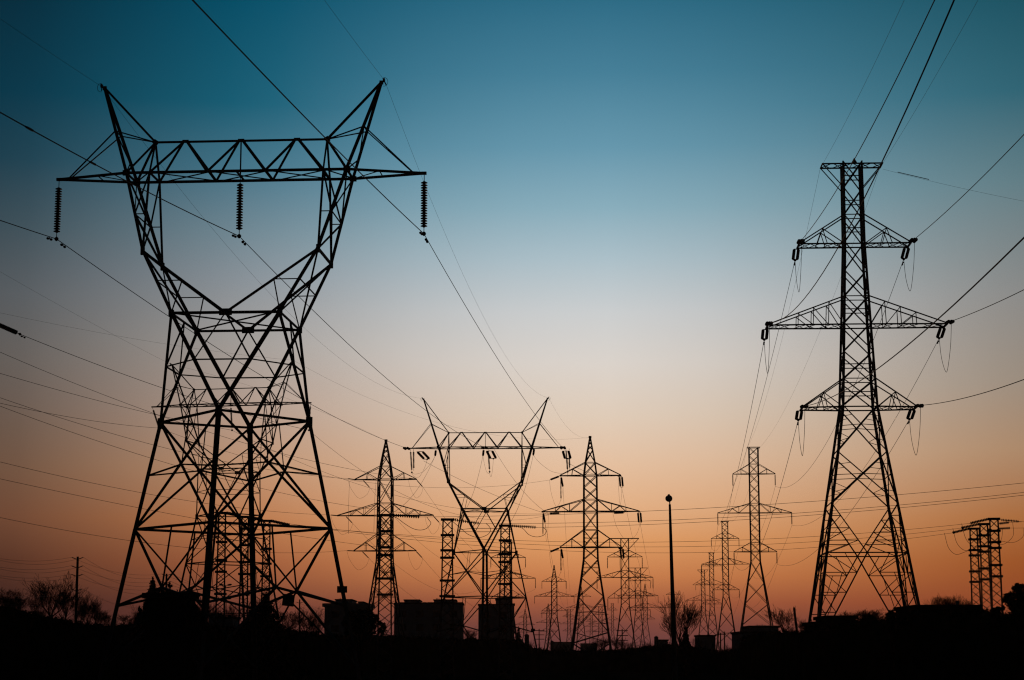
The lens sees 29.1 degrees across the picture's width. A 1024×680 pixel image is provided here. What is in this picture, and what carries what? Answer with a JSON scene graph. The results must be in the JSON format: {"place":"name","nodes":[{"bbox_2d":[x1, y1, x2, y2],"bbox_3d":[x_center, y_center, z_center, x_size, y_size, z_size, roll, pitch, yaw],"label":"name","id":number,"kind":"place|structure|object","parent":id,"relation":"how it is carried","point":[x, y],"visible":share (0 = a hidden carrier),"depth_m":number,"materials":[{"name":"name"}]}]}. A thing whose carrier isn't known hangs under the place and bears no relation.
{"place":"outdoors","nodes":[
{"label":"outdoors","id":0,"kind":"place"},
{"bbox_2d":[207,613,240,627],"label":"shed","id":1,"kind":"structure","parent":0,"point":[230,620],"depth_m":198.29,"materials":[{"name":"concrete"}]},
{"bbox_2d":[480,542,535,638],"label":"transmission tower","id":2,"kind":"structure","parent":0,"point":[508,578],"depth_m":488.51,"materials":[{"name":"metal"}]},
{"bbox_2d":[0,0,1023,650],"label":"sky","id":3,"kind":"structure","parent":0,"point":[622,192],"materials":[{"name":"blue"}]},
{"bbox_2d":[516,609,534,640],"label":"transmission tower","id":4,"kind":"structure","parent":0,"point":[524,621],"depth_m":1286.21,"materials":[{"name":"metal"}]},
{"bbox_2d":[300,672,776,679],"bbox_3d":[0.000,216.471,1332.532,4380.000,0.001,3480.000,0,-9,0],"label":"ground","id":5,"kind":"structure","parent":0,"point":[580,676],"depth_m":177.65,"materials":[{"name":"soil"}]},
{"bbox_2d":[0,587,34,606],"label":"bare tree","id":6,"kind":"object","parent":5,"relation":"on","point":[8,597],"visible":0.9,"depth_m":173.54,"materials":[{"name":"black plant"}]},
{"bbox_2d":[2,588,40,608],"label":"bare tree","id":7,"kind":"object","parent":5,"relation":"on","point":[17,600],"visible":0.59,"depth_m":178.30,"materials":[{"name":"black plant"}]},
{"bbox_2d":[27,595,53,613],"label":"bare tree","id":8,"kind":"object","parent":5,"relation":"on","point":[35,605],"visible":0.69,"depth_m":198.12,"materials":[{"name":"black plant"}]},
{"bbox_2d":[22,571,80,616],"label":"bare tree","id":9,"kind":"object","parent":5,"relation":"on","point":[45,591],"visible":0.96,"depth_m":183.26,"materials":[{"name":"black plant"}]},
{"bbox_2d":[45,572,88,619],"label":"bare tree","id":10,"kind":"object","parent":5,"relation":"on","point":[65,611],"visible":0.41,"depth_m":190.22,"materials":[{"name":"black plant"}]},
{"bbox_2d":[70,557,82,620],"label":"utility pole","id":11,"kind":"object","parent":5,"relation":"on","point":[77,567],"visible":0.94,"depth_m":188.54,"materials":[{"name":"brown wood"}]},
{"bbox_2d":[74,591,102,622],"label":"bare tree","id":12,"kind":"object","parent":5,"relation":"on","point":[92,608],"visible":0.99,"depth_m":182.88,"materials":[{"name":"black plant"}]},
{"bbox_2d":[93,612,111,623],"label":"bare tree","id":13,"kind":"object","parent":5,"relation":"on","point":[103,617],"visible":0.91,"depth_m":187.83,"materials":[{"name":"black plant"}]},
{"bbox_2d":[112,612,136,624],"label":"bare tree","id":14,"kind":"object","parent":5,"relation":"on","point":[123,619],"visible":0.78,"depth_m":198.07,"materials":[{"name":"black plant"}]},
{"bbox_2d":[127,606,143,673],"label":"conifer tree","id":15,"kind":"object","parent":5,"relation":"on","point":[135,627],"visible":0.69,"depth_m":148.17,"materials":[{"name":"black plant"}]},
{"bbox_2d":[122,576,156,679],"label":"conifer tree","id":16,"kind":"object","parent":5,"relation":"on","point":[138,649],"visible":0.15,"depth_m":147.19,"materials":[{"name":"black plant"}]},
{"bbox_2d":[141,593,198,679],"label":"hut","id":17,"kind":"object","parent":5,"relation":"on","point":[165,650],"visible":0.86,"depth_m":93.92,"materials":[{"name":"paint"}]},
{"bbox_2d":[138,589,213,679],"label":"conifer tree","id":18,"kind":"object","parent":5,"relation":"on","point":[195,668],"visible":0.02,"depth_m":137.69,"materials":[{"name":"black plant"}]},
{"bbox_2d":[214,512,227,625],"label":"lattice column","id":19,"kind":"structure","parent":5,"relation":"on","point":[224,567],"depth_m":170.19,"materials":[{"name":"metal"}]},
{"bbox_2d":[226,511,240,516],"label":"strain insulator","id":20,"kind":"object","parent":19,"relation":"attached to","point":[232,514],"visible":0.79,"depth_m":170.80,"materials":[{"name":"brown ceramic"}]},
{"bbox_2d":[243,516,948,552],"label":"power line","id":21,"kind":"object","parent":20,"relation":"attached to","point":[585,551],"visible":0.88,"depth_m":179.26,"materials":[{"name":"metal"}]},
{"bbox_2d":[151,362,311,623],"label":"transmission tower","id":22,"kind":"structure","parent":5,"relation":"on","point":[221,469],"depth_m":234.68,"materials":[{"name":"metal"}]},
{"bbox_2d":[0,352,403,477],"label":"power line","id":23,"kind":"object","parent":22,"relation":"attached to","point":[177,421],"visible":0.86,"depth_m":208.90,"materials":[{"name":"metal"}]},
{"bbox_2d":[225,604,244,618],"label":"bare tree","id":24,"kind":"object","parent":5,"relation":"on","point":[233,610],"visible":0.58,"depth_m":213.22,"materials":[{"name":"black plant"}]},
{"bbox_2d":[56,77,426,679],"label":"transmission tower","id":25,"kind":"structure","parent":5,"relation":"on","point":[288,600],"depth_m":104.32,"materials":[{"name":"metal"}]},
{"bbox_2d":[53,187,61,240],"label":"insulator string","id":26,"kind":"object","parent":25,"relation":"hanging from","point":[57,210],"visible":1,"depth_m":106.06,"materials":[{"name":"brown ceramic"}]},
{"bbox_2d":[58,240,404,447],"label":"power line","id":27,"kind":"object","parent":26,"relation":"attached to","point":[63,245],"visible":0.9,"depth_m":128.41,"materials":[{"name":"metal"}]},
{"bbox_2d":[236,177,242,237],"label":"insulator string","id":28,"kind":"object","parent":25,"relation":"hanging from","point":[239,206],"visible":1,"depth_m":105.38,"materials":[{"name":"brown ceramic"}]},
{"bbox_2d":[0,112,238,237],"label":"power line","id":29,"kind":"object","parent":28,"relation":"attached to","point":[93,163],"visible":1,"depth_m":79.89,"materials":[{"name":"metal"}]},
{"bbox_2d":[241,238,482,446],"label":"power line","id":30,"kind":"object","parent":28,"relation":"attached to","point":[243,241],"visible":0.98,"depth_m":137.67,"materials":[{"name":"metal"}]},
{"bbox_2d":[421,175,427,235],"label":"insulator string","id":31,"kind":"object","parent":25,"relation":"hanging from","point":[424,200],"visible":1,"depth_m":104.69,"materials":[{"name":"brown ceramic"}]},
{"bbox_2d":[192,0,423,234],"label":"power line","id":32,"kind":"object","parent":31,"relation":"attached to","point":[222,31],"visible":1,"depth_m":68.59,"materials":[{"name":"metal"}]},
{"bbox_2d":[425,236,554,438],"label":"power line","id":33,"kind":"object","parent":31,"relation":"attached to","point":[426,240],"visible":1,"depth_m":131.37,"materials":[{"name":"metal"}]},
{"bbox_2d":[237,516,249,623],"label":"lattice column","id":34,"kind":"structure","parent":5,"relation":"on","point":[241,528],"depth_m":174.66,"materials":[{"name":"metal"}]},
{"bbox_2d":[215,609,284,679],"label":"conifer tree","id":35,"kind":"object","parent":5,"relation":"on","point":[235,661],"visible":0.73,"depth_m":145.38,"materials":[{"name":"black plant"}]},
{"bbox_2d":[260,520,271,604],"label":"lattice column","id":36,"kind":"structure","parent":5,"relation":"on","point":[264,563],"depth_m":179.81,"materials":[{"name":"metal"}]},
{"bbox_2d":[227,591,309,679],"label":"conifer tree","id":37,"kind":"object","parent":5,"relation":"on","point":[290,667],"visible":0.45,"depth_m":147.42,"materials":[{"name":"black plant"}]},
{"bbox_2d":[277,609,310,627],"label":"bare tree","id":38,"kind":"object","parent":5,"relation":"on","point":[298,620],"visible":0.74,"depth_m":197.81,"materials":[{"name":"black plant"}]},
{"bbox_2d":[289,606,326,630],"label":"bare tree","id":39,"kind":"object","parent":5,"relation":"on","point":[313,619],"visible":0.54,"depth_m":203.15,"materials":[{"name":"black plant"}]},
{"bbox_2d":[293,609,332,631],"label":"bare tree","id":40,"kind":"object","parent":5,"relation":"on","point":[318,625],"visible":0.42,"depth_m":207.69,"materials":[{"name":"black plant"}]},
{"bbox_2d":[322,598,374,635],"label":"apartment block","id":41,"kind":"structure","parent":5,"relation":"on","point":[334,624],"depth_m":415.94,"materials":[{"name":"concrete"}]},
{"bbox_2d":[340,608,387,678],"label":"leafy tree","id":42,"kind":"object","parent":5,"relation":"on","point":[360,620],"visible":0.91,"depth_m":163.17,"materials":[{"name":"black plant"}]},
{"bbox_2d":[376,514,392,677],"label":"lattice column","id":43,"kind":"structure","parent":5,"relation":"on","point":[380,555],"depth_m":172.45,"materials":[{"name":"metal"}]},
{"bbox_2d":[391,513,419,517],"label":"strain insulator","id":44,"kind":"object","parent":43,"relation":"attached to","point":[409,516],"visible":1,"depth_m":173.02,"materials":[{"name":"brown ceramic"}]},
{"bbox_2d":[451,483,1019,516],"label":"power line","id":45,"kind":"object","parent":44,"relation":"attached to","point":[720,507],"visible":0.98,"depth_m":165.09,"materials":[{"name":"metal"}]},
{"bbox_2d":[337,439,433,636],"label":"transmission tower","id":46,"kind":"structure","parent":5,"relation":"on","point":[392,504],"depth_m":278.40,"materials":[{"name":"metal"}]},
{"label":"strain insulator","id":47,"kind":"object","parent":46,"relation":"attached to","visible":0},
{"bbox_2d":[2,398,347,478],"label":"power line","id":48,"kind":"object","parent":47,"relation":"attached to","point":[133,439],"visible":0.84,"depth_m":203.94,"materials":[{"name":"metal"}]},
{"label":"strain insulator","id":49,"kind":"object","parent":46,"relation":"attached to","visible":0},
{"bbox_2d":[2,462,315,514],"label":"power line","id":50,"kind":"object","parent":49,"relation":"attached to","point":[134,491],"visible":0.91,"depth_m":206.14,"materials":[{"name":"metal"}]},
{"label":"strain insulator","id":51,"kind":"object","parent":46,"relation":"attached to","visible":0},
{"bbox_2d":[0,406,424,514],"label":"power line","id":52,"kind":"object","parent":51,"relation":"attached to","point":[185,468],"visible":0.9,"depth_m":208.45,"materials":[{"name":"metal"}]},
{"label":"strain insulator","id":53,"kind":"object","parent":46,"relation":"attached to","visible":0},
{"bbox_2d":[0,517,332,552],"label":"power line","id":54,"kind":"object","parent":53,"relation":"attached to","point":[129,540],"visible":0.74,"depth_m":203.12,"materials":[{"name":"metal"}]},
{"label":"strain insulator","id":55,"kind":"object","parent":46,"relation":"attached to","visible":0},
{"bbox_2d":[2,479,407,550],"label":"power line","id":56,"kind":"object","parent":55,"relation":"attached to","point":[168,513],"visible":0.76,"depth_m":205.60,"materials":[{"name":"metal"}]},
{"bbox_2d":[394,598,463,639],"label":"apartment block","id":57,"kind":"structure","parent":5,"relation":"on","point":[418,616],"depth_m":425.89,"materials":[{"name":"concrete"}]},
{"bbox_2d":[439,518,454,677],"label":"lattice column","id":58,"kind":"structure","parent":5,"relation":"on","point":[442,557],"depth_m":178.26,"materials":[{"name":"metal"}]},
{"bbox_2d":[453,518,480,524],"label":"strain insulator","id":59,"kind":"object","parent":58,"relation":"attached to","point":[465,521],"visible":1,"depth_m":179.06,"materials":[{"name":"brown ceramic"}]},
{"bbox_2d":[481,492,1023,523],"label":"power line","id":60,"kind":"object","parent":59,"relation":"attached to","point":[726,517],"visible":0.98,"depth_m":168.78,"materials":[{"name":"metal"}]},
{"bbox_2d":[410,397,559,647],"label":"transmission tower","id":61,"kind":"structure","parent":5,"relation":"on","point":[484,552],"depth_m":249.81,"materials":[{"name":"metal"}]},
{"bbox_2d":[478,599,514,639],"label":"apartment block","id":62,"kind":"structure","parent":5,"relation":"on","point":[493,621],"depth_m":425.87,"materials":[{"name":"concrete"}]},
{"bbox_2d":[498,524,512,676],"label":"lattice column","id":63,"kind":"structure","parent":5,"relation":"on","point":[501,526],"depth_m":185.19,"materials":[{"name":"metal"}]},
{"bbox_2d":[510,524,536,528],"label":"strain insulator","id":64,"kind":"object","parent":63,"relation":"attached to","point":[526,526],"visible":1,"depth_m":185.81,"materials":[{"name":"brown ceramic"}]},
{"bbox_2d":[537,495,1022,527],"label":"power line","id":65,"kind":"object","parent":64,"relation":"attached to","point":[794,516],"visible":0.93,"depth_m":169.87,"materials":[{"name":"metal"}]},
{"bbox_2d":[0,602,1019,679],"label":"undergrowth","id":66,"kind":"object","parent":5,"relation":"on","point":[947,644],"visible":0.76,"depth_m":147.33,"materials":[{"name":"black plant"}]},
{"bbox_2d":[554,642,570,651],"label":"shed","id":67,"kind":"structure","parent":5,"relation":"on","point":[562,643],"depth_m":691.85,"materials":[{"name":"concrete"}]},
{"bbox_2d":[570,586,592,650],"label":"transmission tower","id":68,"kind":"structure","parent":5,"relation":"on","point":[583,615],"depth_m":891.57,"materials":[{"name":"metal"}]},
{"bbox_2d":[541,436,638,650],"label":"transmission tower","id":69,"kind":"structure","parent":5,"relation":"on","point":[596,530],"depth_m":275.09,"materials":[{"name":"metal"}]},
{"bbox_2d":[597,538,652,649],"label":"transmission tower","id":70,"kind":"structure","parent":5,"relation":"on","point":[628,570],"depth_m":477.23,"materials":[{"name":"metal"}]},
{"bbox_2d":[631,584,660,646],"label":"transmission tower","id":71,"kind":"structure","parent":5,"relation":"on","point":[645,592],"depth_m":863.37,"materials":[{"name":"metal"}]},
{"bbox_2d":[665,494,677,679],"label":"lamp post","id":72,"kind":"object","parent":5,"relation":"on","point":[668,497],"visible":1,"depth_m":118.88,"materials":[{"name":"metal"}]},
{"bbox_2d":[656,590,705,656],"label":"bare tree","id":73,"kind":"object","parent":5,"relation":"on","point":[690,617],"visible":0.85,"depth_m":187.41,"materials":[{"name":"black plant"}]},
{"bbox_2d":[677,626,698,677],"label":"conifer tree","id":74,"kind":"object","parent":5,"relation":"on","point":[686,666],"visible":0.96,"depth_m":177.29,"materials":[{"name":"black plant"}]},
{"bbox_2d":[694,635,715,649],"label":"shed","id":75,"kind":"structure","parent":5,"relation":"on","point":[707,639],"depth_m":326.24,"materials":[{"name":"concrete"}]},
{"bbox_2d":[701,521,748,649],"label":"transmission tower","id":76,"kind":"structure","parent":5,"relation":"on","point":[728,594],"depth_m":559.39,"materials":[{"name":"metal"}]},
{"bbox_2d":[717,447,791,630],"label":"transmission tower","id":77,"kind":"structure","parent":5,"relation":"on","point":[758,512],"depth_m":364.94,"materials":[{"name":"metal"}]},
{"bbox_2d":[761,605,799,632],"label":"bare tree","id":78,"kind":"object","parent":5,"relation":"on","point":[784,618],"visible":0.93,"depth_m":182.78,"materials":[{"name":"black plant"}]},
{"bbox_2d":[802,615,857,629],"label":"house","id":79,"kind":"structure","parent":5,"relation":"on","point":[829,619],"depth_m":140.86,"materials":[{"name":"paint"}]},
{"bbox_2d":[765,159,947,621],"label":"transmission tower","id":80,"kind":"structure","parent":5,"relation":"on","point":[832,483],"depth_m":151.98,"materials":[{"name":"metal"}]},
{"bbox_2d":[792,249,799,260],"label":"strain insulator","id":81,"kind":"object","parent":80,"relation":"attached to","point":[797,254],"visible":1,"depth_m":155.09,"materials":[{"name":"brown ceramic"}]},
{"bbox_2d":[733,261,794,485],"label":"power line","id":82,"kind":"object","parent":81,"relation":"attached to","point":[772,355],"visible":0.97,"depth_m":195.80,"materials":[{"name":"metal"}]},
{"bbox_2d":[796,239,804,243],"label":"strain insulator","id":83,"kind":"object","parent":80,"relation":"attached to","point":[798,241],"visible":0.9,"depth_m":150.77,"materials":[{"name":"brown ceramic"}]},
{"bbox_2d":[801,0,934,241],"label":"power line","id":84,"kind":"object","parent":83,"relation":"attached to","point":[879,111],"visible":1,"depth_m":90.47,"materials":[{"name":"metal"}]},
{"bbox_2d":[908,237,917,242],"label":"strain insulator","id":85,"kind":"object","parent":80,"relation":"attached to","point":[911,240],"visible":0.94,"depth_m":150.34,"materials":[{"name":"brown ceramic"}]},
{"bbox_2d":[915,134,1023,240],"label":"power line","id":86,"kind":"object","parent":85,"relation":"attached to","point":[972,186],"visible":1,"depth_m":118.18,"materials":[{"name":"metal"}]},
{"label":"strain insulator","id":87,"kind":"object","parent":80,"relation":"attached to","visible":0},
{"bbox_2d":[769,0,954,324],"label":"power line","id":88,"kind":"object","parent":87,"relation":"attached to","point":[887,149],"visible":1,"depth_m":62.98,"materials":[{"name":"metal"}]},
{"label":"strain insulator","id":89,"kind":"object","parent":80,"relation":"attached to","visible":0},
{"bbox_2d":[804,237,1023,408],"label":"power line","id":90,"kind":"object","parent":89,"relation":"attached to","point":[973,286],"visible":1,"depth_m":70.80,"materials":[{"name":"metal"}]},
{"bbox_2d":[968,527,980,604],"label":"lattice column","id":91,"kind":"structure","parent":5,"relation":"on","point":[970,555],"depth_m":190.67,"materials":[{"name":"metal"}]},
{"bbox_2d":[978,523,990,610],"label":"lattice column","id":92,"kind":"structure","parent":5,"relation":"on","point":[981,568],"depth_m":184.75,"materials":[{"name":"metal"}]},
{"bbox_2d":[961,523,978,528],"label":"strain insulator","id":93,"kind":"object","parent":92,"relation":"attached to","point":[969,526],"visible":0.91,"depth_m":185.15,"materials":[{"name":"brown ceramic"}]},
{"bbox_2d":[263,520,958,546],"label":"power line","id":94,"kind":"object","parent":93,"relation":"attached to","point":[600,546],"visible":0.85,"depth_m":179.22,"materials":[{"name":"metal"}]},
{"bbox_2d":[988,518,1002,611],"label":"lattice column","id":95,"kind":"structure","parent":5,"relation":"on","point":[991,576],"depth_m":178.26,"materials":[{"name":"metal"}]},
{"bbox_2d":[969,518,987,523],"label":"strain insulator","id":96,"kind":"object","parent":95,"relation":"attached to","point":[977,521],"visible":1,"depth_m":178.69,"materials":[{"name":"brown ceramic"}]},
{"bbox_2d":[334,523,968,541],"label":"power line","id":97,"kind":"object","parent":96,"relation":"attached to","point":[683,541],"visible":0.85,"depth_m":178.71,"materials":[{"name":"metal"}]},
{"bbox_2d":[536,604,559,648],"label":"transmission tower","id":98,"kind":"structure","parent":0,"point":[546,622],"depth_m":1114.06,"materials":[{"name":"metal"}]},
{"bbox_2d":[534,565,572,648],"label":"transmission tower","id":99,"kind":"structure","parent":0,"point":[552,596],"depth_m":672.31,"materials":[{"name":"metal"}]},
{"bbox_2d":[560,609,577,641],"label":"transmission tower","id":100,"kind":"structure","parent":0,"point":[569,622],"depth_m":1393.28,"materials":[{"name":"metal"}]},
{"bbox_2d":[589,606,611,644],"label":"transmission tower","id":101,"kind":"structure","parent":0,"point":[598,631],"depth_m":1094.53,"materials":[{"name":"metal"}]},
{"bbox_2d":[618,569,657,646],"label":"transmission tower","id":102,"kind":"structure","parent":0,"point":[640,580],"depth_m":666.83,"materials":[{"name":"metal"}]},
{"bbox_2d":[690,570,718,634],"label":"transmission tower","id":103,"kind":"structure","parent":0,"point":[701,584],"depth_m":793.01,"materials":[{"name":"metal"}]},
{"bbox_2d":[696,553,727,651],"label":"transmission tower","id":104,"kind":"structure","parent":0,"point":[709,584],"depth_m":830.21,"materials":[{"name":"metal"}]},
{"bbox_2d":[730,624,779,649],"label":"building","id":105,"kind":"structure","parent":0,"point":[738,635],"depth_m":232.84,"materials":[{"name":"concrete"}]},
{"bbox_2d":[893,601,981,621],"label":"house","id":106,"kind":"structure","parent":0,"point":[902,611],"depth_m":130.81,"materials":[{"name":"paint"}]},
{"bbox_2d":[979,605,1005,612],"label":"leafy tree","id":107,"kind":"object","parent":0,"point":[999,608],"visible":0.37,"depth_m":126.82,"materials":[{"name":"black plant"}]},
{"bbox_2d":[1001,583,1023,679],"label":"tree","id":108,"kind":"object","parent":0,"point":[1014,599],"visible":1,"depth_m":118.67,"materials":[{"name":"plant"}]},
{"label":"insulator string","id":109,"kind":"object","parent":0,"visible":0},
{"bbox_2d":[21,335,300,428],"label":"power line","id":110,"kind":"object","parent":109,"relation":"attached to","point":[130,376],"visible":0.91,"depth_m":174.59,"materials":[{"name":"metal"}]},
{"bbox_2d":[0,323,21,335],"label":"strain insulator","id":111,"kind":"object","parent":110,"relation":"attached to","point":[7,328],"visible":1,"depth_m":152.50,"materials":[{"name":"brown ceramic"}]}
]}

